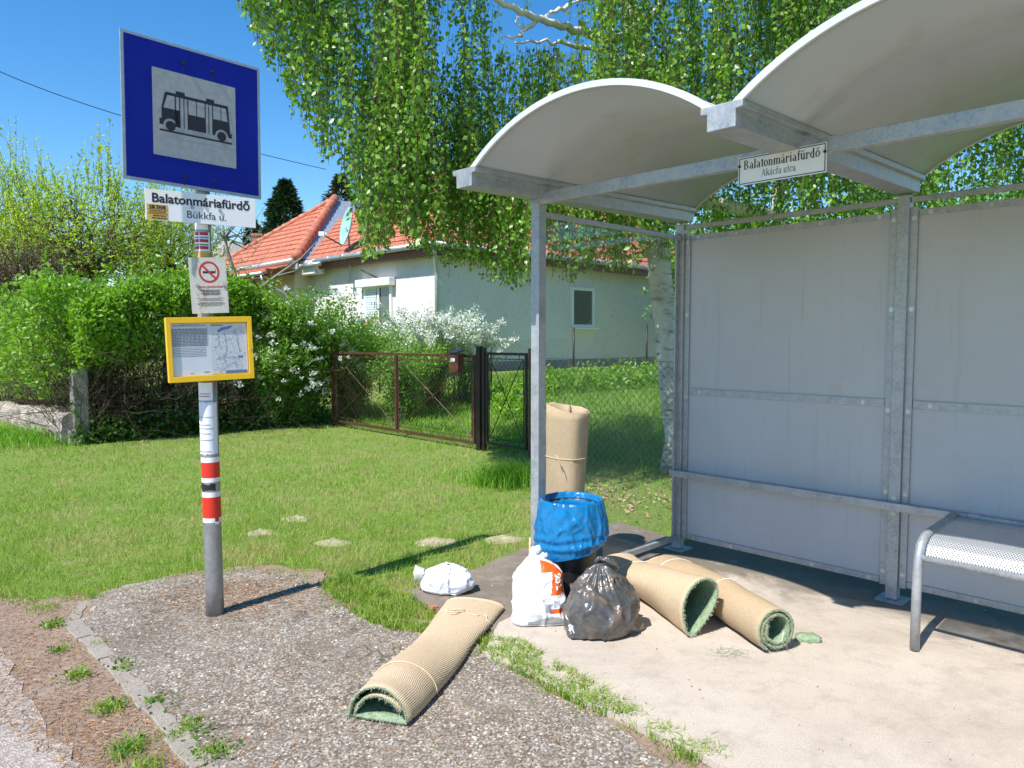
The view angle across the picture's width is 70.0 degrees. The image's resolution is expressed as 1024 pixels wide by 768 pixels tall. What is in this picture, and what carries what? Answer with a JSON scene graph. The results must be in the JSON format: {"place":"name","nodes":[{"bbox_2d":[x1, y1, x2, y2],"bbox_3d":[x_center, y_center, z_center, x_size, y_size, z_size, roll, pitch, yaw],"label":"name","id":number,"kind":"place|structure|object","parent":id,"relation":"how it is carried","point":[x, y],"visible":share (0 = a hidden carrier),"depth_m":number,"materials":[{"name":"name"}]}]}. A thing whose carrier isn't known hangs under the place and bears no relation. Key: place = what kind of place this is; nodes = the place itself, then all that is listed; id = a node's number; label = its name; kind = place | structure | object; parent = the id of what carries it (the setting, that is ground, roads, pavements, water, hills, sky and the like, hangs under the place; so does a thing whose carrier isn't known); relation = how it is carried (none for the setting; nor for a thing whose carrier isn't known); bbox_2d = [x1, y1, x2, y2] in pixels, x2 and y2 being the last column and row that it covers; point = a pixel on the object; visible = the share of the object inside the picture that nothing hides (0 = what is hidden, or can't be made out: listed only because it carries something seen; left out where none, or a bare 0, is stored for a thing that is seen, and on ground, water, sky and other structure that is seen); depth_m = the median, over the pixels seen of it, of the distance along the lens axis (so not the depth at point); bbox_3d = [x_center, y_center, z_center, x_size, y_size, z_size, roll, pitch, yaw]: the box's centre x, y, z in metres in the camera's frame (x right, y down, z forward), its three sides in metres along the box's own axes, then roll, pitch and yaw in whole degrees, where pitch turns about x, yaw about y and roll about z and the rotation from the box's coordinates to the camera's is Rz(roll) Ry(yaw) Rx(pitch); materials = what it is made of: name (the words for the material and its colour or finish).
{"place":"outdoors","nodes":[
{"label":"outdoors","id":0,"kind":"place"},
{"bbox_2d":[0,647,96,767],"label":"road","id":1,"kind":"structure","parent":0,"point":[16,752],"depth_m":2.78,"materials":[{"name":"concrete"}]},
{"bbox_2d":[245,528,277,535],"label":"bare ground","id":2,"kind":"structure","parent":0,"point":[258,530],"depth_m":5.74,"materials":[{"name":"soil"}]},
{"bbox_2d":[281,515,310,521],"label":"bare ground","id":3,"kind":"structure","parent":0,"point":[302,518],"depth_m":6.17,"materials":[{"name":"soil"}]},
{"bbox_2d":[313,538,351,546],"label":"bare ground","id":4,"kind":"structure","parent":0,"point":[332,541],"depth_m":5.45,"materials":[{"name":"soil"}]},
{"bbox_2d":[0,356,692,620],"bbox_3d":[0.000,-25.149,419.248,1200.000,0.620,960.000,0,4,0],"label":"lawn","id":5,"kind":"structure","parent":0,"point":[371,448],"depth_m":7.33,"materials":[{"name":"plant"}]},
{"bbox_2d":[0,401,72,443],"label":"stone wall","id":6,"kind":"structure","parent":5,"relation":"on","point":[7,409],"depth_m":11.62,"materials":[{"name":"grey stone"}]},
{"bbox_2d":[0,116,80,398],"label":"spring tree","id":7,"kind":"object","parent":5,"relation":"on","point":[5,181],"visible":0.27,"depth_m":18.21,"materials":[{"name":"green plant"}]},
{"bbox_2d":[0,420,86,454],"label":"grass tuft","id":8,"kind":"object","parent":5,"relation":"on","point":[16,433],"visible":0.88,"depth_m":10.49,"materials":[{"name":"green plant"}]},
{"bbox_2d":[0,226,93,404],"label":"bush","id":9,"kind":"object","parent":5,"relation":"on","point":[17,269],"visible":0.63,"depth_m":15.17,"materials":[{"name":"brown plant"}]},
{"bbox_2d":[68,367,89,444],"bbox_3d":[-6.335,0.317,10.642,0.270,1.110,0.300,-4,5,-44],"label":"concrete post","id":10,"kind":"object","parent":5,"relation":"on","point":[78,378],"visible":0.4,"depth_m":10.58,"materials":[{"name":"grey concrete"}]},
{"bbox_2d":[0,117,213,402],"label":"spring tree","id":11,"kind":"object","parent":5,"relation":"on","point":[95,253],"visible":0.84,"depth_m":16.48,"materials":[{"name":"green plant"}]},
{"bbox_2d":[0,250,219,458],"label":"corner hedge","id":12,"kind":"object","parent":5,"relation":"on","point":[41,291],"visible":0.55,"depth_m":10.85,"materials":[{"name":"green plant"}]},
{"bbox_2d":[83,163,235,396],"bbox_3d":[-8.869,-2.605,18.864,3.397,5.908,3.590,4,5,45],"label":"spring tree","id":13,"kind":"object","parent":5,"relation":"on","point":[174,266],"visible":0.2,"depth_m":18.52,"materials":[{"name":"green plant"}]},
{"bbox_2d":[147,233,264,356],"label":"neighbour house","id":14,"kind":"structure","parent":5,"relation":"on","point":[232,246],"depth_m":37.51,"materials":[{"name":"tile"}]},
{"bbox_2d":[0,240,438,452],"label":"privet hedge","id":15,"kind":"object","parent":5,"relation":"on","point":[167,295],"visible":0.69,"depth_m":11.11,"materials":[{"name":"green plant"}]},
{"bbox_2d":[185,188,316,292],"bbox_3d":[-5.957,-2.581,16.343,3.048,6.141,1.889,-1,4,-17],"label":"bare tree","id":16,"kind":"object","parent":5,"relation":"on","point":[224,238],"visible":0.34,"depth_m":16.22,"materials":[{"name":"brown plant"}]},
{"bbox_2d":[241,219,261,245],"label":"conifer","id":17,"kind":"object","parent":5,"relation":"on","point":[254,230],"visible":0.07,"depth_m":45.17,"materials":[{"name":"green plant"}]},
{"bbox_2d":[250,177,304,242],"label":"conifer","id":18,"kind":"object","parent":5,"relation":"on","point":[282,200],"visible":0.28,"depth_m":40.90,"materials":[{"name":"green plant"}]},
{"bbox_2d":[223,336,333,429],"bbox_3d":[-4.151,0.041,12.571,1.958,2.071,2.089,2,4,31],"label":"flowering shrub","id":19,"kind":"object","parent":5,"relation":"on","point":[264,363],"visible":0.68,"depth_m":12.29,"materials":[{"name":"green plant"}]},
{"bbox_2d":[239,280,377,425],"bbox_3d":[-3.724,-0.416,12.920,2.671,2.785,2.245,0,4,0],"label":"flowering shrub","id":20,"kind":"object","parent":5,"relation":"on","point":[331,330],"visible":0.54,"depth_m":12.61,"materials":[{"name":"green plant"}]},
{"bbox_2d":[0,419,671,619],"bbox_3d":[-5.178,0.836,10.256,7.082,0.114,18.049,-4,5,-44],"label":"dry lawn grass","id":21,"kind":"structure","parent":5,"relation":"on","point":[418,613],"depth_m":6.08,"materials":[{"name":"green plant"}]},
{"bbox_2d":[321,172,356,201],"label":"conifer","id":22,"kind":"object","parent":5,"relation":"on","point":[335,186],"visible":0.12,"depth_m":43.02,"materials":[{"name":"green plant"}]},
{"bbox_2d":[319,309,420,419],"bbox_3d":[-3.113,-0.300,13.990,2.930,2.267,2.664,0,4,0],"label":"green shrub","id":23,"kind":"object","parent":5,"relation":"on","point":[365,348],"visible":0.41,"depth_m":13.66,"materials":[{"name":"green plant"}]},
{"bbox_2d":[335,335,457,421],"bbox_3d":[-2.033,0.019,13.228,2.225,1.815,2.022,0,4,0],"label":"green shrub","id":24,"kind":"object","parent":5,"relation":"on","point":[423,350],"visible":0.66,"depth_m":13.02,"materials":[{"name":"green plant"}]},
{"bbox_2d":[331,344,483,450],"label":"yard gate","id":25,"kind":"structure","parent":5,"relation":"on","point":[476,399],"depth_m":11.04,"materials":[{"name":"brown metal"}]},
{"bbox_2d":[448,349,464,372],"bbox_3d":[-0.771,-0.317,10.106,0.140,0.324,0.210,-3,5,-43],"label":"letter box","id":26,"kind":"object","parent":25,"relation":"attached to","point":[456,360],"visible":1,"depth_m":10.06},
{"bbox_2d":[357,296,491,408],"bbox_3d":[-1.791,-0.540,14.562,2.787,2.367,2.748,0,4,0],"label":"spiraea bush","id":27,"kind":"object","parent":5,"relation":"on","point":[440,334],"visible":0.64,"depth_m":14.06,"materials":[{"name":"white plant"}]},
{"bbox_2d":[190,160,674,376],"bbox_3d":[-2.337,-4.432,27.122,14.524,7.561,13.567,-4,5,-44],"label":"bungalow","id":28,"kind":"object","parent":5,"relation":"on","point":[596,304],"visible":0.31,"depth_m":22.35,"materials":[{"name":"paint"}]},
{"bbox_2d":[0,71,325,169],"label":"overhead cable","id":29,"kind":"object","parent":28,"relation":"attached to","point":[120,115],"visible":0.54,"depth_m":16.05,"materials":[{"name":"brown paint"}]},
{"bbox_2d":[319,207,351,282],"bbox_3d":[-5.008,-4.033,21.113,0.898,2.160,0.970,0,4,0],"label":"satellite dish","id":30,"kind":"object","parent":28,"relation":"attached to","point":[345,229],"visible":0.97,"depth_m":21.35,"materials":[{"name":"white metal"}]},
{"bbox_2d":[355,277,394,327],"bbox_3d":[-3.870,-2.156,20.697,0.255,1.635,1.700,-4,5,-44],"label":"window","id":31,"kind":"structure","parent":28,"relation":"in","point":[381,289],"depth_m":20.63,"materials":[{"name":"white glass"}]},
{"bbox_2d":[366,318,385,337],"bbox_3d":[-3.894,-1.590,20.453,0.730,0.605,0.998,-4,5,-44],"label":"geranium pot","id":32,"kind":"object","parent":28,"relation":"attached to","point":[374,326],"visible":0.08,"depth_m":20.20,"materials":[{"name":"ceramic"}]},
{"bbox_2d":[569,287,598,328],"bbox_3d":[2.258,-2.365,22.900,1.260,1.295,0.185,-4,5,-44],"label":"window","id":33,"kind":"structure","parent":28,"relation":"in","point":[582,300],"depth_m":22.93,"materials":[{"name":"white glass"}]},
{"bbox_2d":[428,605,437,609],"bbox_3d":[-0.442,1.249,4.088,0.059,0.018,0.037,0,4,0],"label":"tile shard","id":34,"kind":"object","parent":5,"relation":"on","point":[432,607],"visible":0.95,"depth_m":4.08,"materials":[{"name":"ceramic"}]},
{"bbox_2d":[414,537,459,546],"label":"bare ground","id":35,"kind":"structure","parent":5,"relation":"on","point":[430,540],"depth_m":5.47,"materials":[{"name":"soil"}]},
{"bbox_2d":[431,308,521,402],"bbox_3d":[-0.881,-0.500,14.973,1.662,2.117,1.946,2,4,30],"label":"spiraea bush","id":36,"kind":"object","parent":5,"relation":"on","point":[487,331],"visible":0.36,"depth_m":14.78,"materials":[{"name":"white plant"}]},
{"bbox_2d":[453,453,545,491],"bbox_3d":[-0.003,0.903,7.712,1.250,0.288,1.191,-3,5,-39],"label":"grass tuft","id":37,"kind":"object","parent":5,"relation":"on","point":[514,476],"visible":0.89,"depth_m":7.50,"materials":[{"name":"green plant"}]},
{"bbox_2d":[482,535,525,543],"bbox_3d":[-0.066,1.171,5.580,0.377,0.050,0.270,0,4,0],"label":"stepping stone","id":38,"kind":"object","parent":5,"relation":"on","point":[501,538],"depth_m":5.54,"materials":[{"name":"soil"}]},
{"bbox_2d":[482,348,530,458],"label":"wicket gate","id":39,"kind":"structure","parent":5,"relation":"on","point":[526,397],"depth_m":9.56,"materials":[{"name":"black metal"}]},
{"bbox_2d":[378,325,656,392],"bbox_3d":[1.350,-0.543,16.498,9.197,1.607,0.044,1,4,9],"label":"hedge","id":40,"kind":"object","parent":5,"relation":"on","point":[574,347],"visible":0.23,"depth_m":16.46,"materials":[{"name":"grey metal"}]},
{"bbox_2d":[407,522,671,632],"bbox_3d":[0.466,1.218,4.817,1.193,0.025,2.332,3,5,41],"label":"old concrete pad","id":41,"kind":"object","parent":5,"relation":"on","point":[504,567],"visible":0.27,"depth_m":4.76,"materials":[{"name":"grey concrete"}]},
{"bbox_2d":[413,562,474,595],"bbox_3d":[-0.399,1.152,4.353,0.369,0.161,0.221,0,4,6],"label":"carrier bag","id":42,"kind":"object","parent":41,"relation":"on","point":[446,578],"visible":1,"depth_m":4.28,"materials":[{"name":"white plastic"}]},
{"bbox_2d":[545,402,589,493],"bbox_3d":[0.366,0.663,4.836,0.295,1.069,0.354,0,4,0],"label":"carpet roll","id":43,"kind":"object","parent":41,"relation":"on","point":[567,427],"visible":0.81,"depth_m":4.72,"materials":[{"name":"carpet"}]},
{"bbox_2d":[438,528,1016,759],"bbox_3d":[2.071,1.312,3.023,2.533,0.033,5.993,-4,5,-44],"label":"grit","id":44,"kind":"object","parent":41,"relation":"on","point":[709,626],"visible":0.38,"depth_m":4.02,"materials":[{"name":"grey stone"}]},
{"bbox_2d":[490,356,658,420],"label":"garden perennials","id":45,"kind":"object","parent":5,"relation":"on","point":[609,377],"visible":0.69,"depth_m":14.79,"materials":[{"name":"green plant"}]},
{"bbox_2d":[482,473,671,522],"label":"fallen leaves","id":46,"kind":"object","parent":5,"relation":"on","point":[627,511],"visible":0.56,"depth_m":6.94,"materials":[{"name":"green plant"}]},
{"bbox_2d":[545,358,673,476],"bbox_3d":[2.548,0.415,6.943,0.049,1.360,6.403,-4,5,-44],"label":"chain link fence","id":47,"kind":"object","parent":5,"relation":"on","point":[620,411],"visible":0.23,"depth_m":8.23,"materials":[{"name":"metal"}]},
{"bbox_2d":[237,0,1023,473],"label":"weeping birch","id":48,"kind":"object","parent":5,"relation":"on","point":[399,118],"visible":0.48,"depth_m":6.61,"materials":[{"name":"green plant"}]},
{"bbox_2d":[636,189,810,321],"bbox_3d":[6.787,-3.156,21.881,6.158,5.661,5.072,0,4,0],"label":"garden tree","id":49,"kind":"object","parent":5,"relation":"on","point":[692,232],"visible":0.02,"depth_m":21.55,"materials":[{"name":"green plant"}]},
{"bbox_2d":[789,161,1005,222],"bbox_3d":[10.367,-2.976,19.800,6.350,6.245,5.801,0,4,0],"label":"garden tree","id":50,"kind":"object","parent":5,"relation":"on","point":[875,211],"visible":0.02,"depth_m":18.90,"materials":[{"name":"green plant"}]},
{"bbox_2d":[945,169,1023,204],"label":"garden tree","id":51,"kind":"object","parent":5,"relation":"on","point":[1013,192],"depth_m":21.20,"materials":[{"name":"green plant"}]},
{"bbox_2d":[0,564,711,767],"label":"dirt strip","id":52,"kind":"object","parent":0,"point":[52,638],"visible":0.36,"depth_m":3.21,"materials":[{"name":"brown soil"}]},
{"bbox_2d":[62,577,219,767],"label":"kerb","id":53,"kind":"structure","parent":52,"relation":"on","point":[158,716],"depth_m":3.14,"materials":[{"name":"concrete"}]},
{"bbox_2d":[39,616,242,765],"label":"kerb weeds","id":54,"kind":"object","parent":52,"relation":"on","point":[125,752],"visible":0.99,"depth_m":2.82,"materials":[{"name":"green plant"}]},
{"bbox_2d":[0,565,566,767],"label":"dry litter","id":55,"kind":"object","parent":52,"relation":"on","point":[100,683],"visible":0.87,"depth_m":3.17,"materials":[{"name":"brown plant"}]},
{"bbox_2d":[0,559,734,767],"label":"edge grass","id":56,"kind":"structure","parent":52,"relation":"on","point":[339,592],"depth_m":3.42,"materials":[{"name":"green plant"}]},
{"bbox_2d":[80,569,668,767],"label":"pavement","id":57,"kind":"structure","parent":0,"point":[621,750],"depth_m":3.13,"materials":[{"name":"grey gravel"}]},
{"bbox_2d":[119,28,260,616],"bbox_3d":[-1.652,-0.215,3.859,0.710,3.006,0.160,-3,5,-40],"label":"bus stop pole","id":58,"kind":"object","parent":57,"relation":"on","point":[190,118],"visible":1,"depth_m":3.82,"materials":[{"name":"metal"}]},
{"bbox_2d":[346,597,503,724],"bbox_3d":[-0.374,1.219,3.468,0.348,0.161,1.279,1,4,15],"label":"carpet roll","id":59,"kind":"object","parent":57,"relation":"on","point":[405,686],"visible":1,"depth_m":3.16,"materials":[{"name":"carpet"}]},
{"bbox_2d":[323,368,671,475],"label":"garden grass","id":60,"kind":"structure","parent":0,"point":[601,428],"depth_m":12.07,"materials":[{"name":"green plant"}]},
{"bbox_2d":[0,0,1023,289],"label":"sky","id":61,"kind":"structure","parent":0,"point":[70,49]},
{"bbox_2d":[482,540,1023,767],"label":"shelter slab","id":62,"kind":"structure","parent":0,"point":[896,690],"depth_m":3.25,"materials":[{"name":"concrete"}]},
{"bbox_2d":[511,545,566,625],"bbox_3d":[0.148,1.060,3.870,0.310,0.394,0.214,0,4,-4],"label":"rubbish sack","id":63,"kind":"object","parent":62,"relation":"on","point":[539,598],"visible":0.97,"depth_m":3.81,"materials":[{"name":"plastic"}]},
{"bbox_2d":[533,491,608,597],"bbox_3d":[0.332,0.938,4.126,0.423,0.602,0.435,0,4,0],"label":"litter bin","id":64,"kind":"object","parent":62,"relation":"on","point":[571,534],"visible":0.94,"depth_m":3.97,"materials":[{"name":"blue plastic"}]},
{"bbox_2d":[562,556,644,640],"bbox_3d":[0.469,1.069,3.735,0.428,0.393,0.342,-1,4,-8],"label":"rubbish bag","id":65,"kind":"object","parent":62,"relation":"on","point":[603,601],"visible":1,"depth_m":3.64,"materials":[{"name":"plastic"}]},
{"bbox_2d":[606,553,718,637],"bbox_3d":[0.813,1.093,4.126,0.278,0.309,0.993,-1,4,-18],"label":"carpet roll","id":66,"kind":"object","parent":62,"relation":"on","point":[684,602],"visible":0.94,"depth_m":3.83,"materials":[{"name":"beige carpet"}]},
{"bbox_2d":[647,555,795,650],"bbox_3d":[1.107,1.132,4.019,0.290,0.217,1.161,-1,4,-16],"label":"carpet roll","id":67,"kind":"object","parent":62,"relation":"on","point":[759,621],"visible":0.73,"depth_m":3.61,"materials":[{"name":"beige carpet"}]},
{"bbox_2d":[707,640,749,660],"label":"carpet fibres","id":68,"kind":"object","parent":62,"relation":"on","point":[727,650],"visible":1,"depth_m":3.49,"materials":[{"name":"carpet"}]},
{"bbox_2d":[453,0,1023,650],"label":"bus shelter","id":69,"kind":"object","parent":62,"relation":"on","point":[847,396],"visible":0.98,"depth_m":4.01,"materials":[{"name":"metal"}]},
{"bbox_2d":[794,632,821,643],"bbox_3d":[1.470,1.256,3.635,0.133,0.032,0.102,0,4,0],"label":"carpet scrap","id":70,"kind":"object","parent":62,"relation":"on","point":[810,637],"visible":1,"depth_m":3.61,"materials":[{"name":"green carpet"}]}
]}

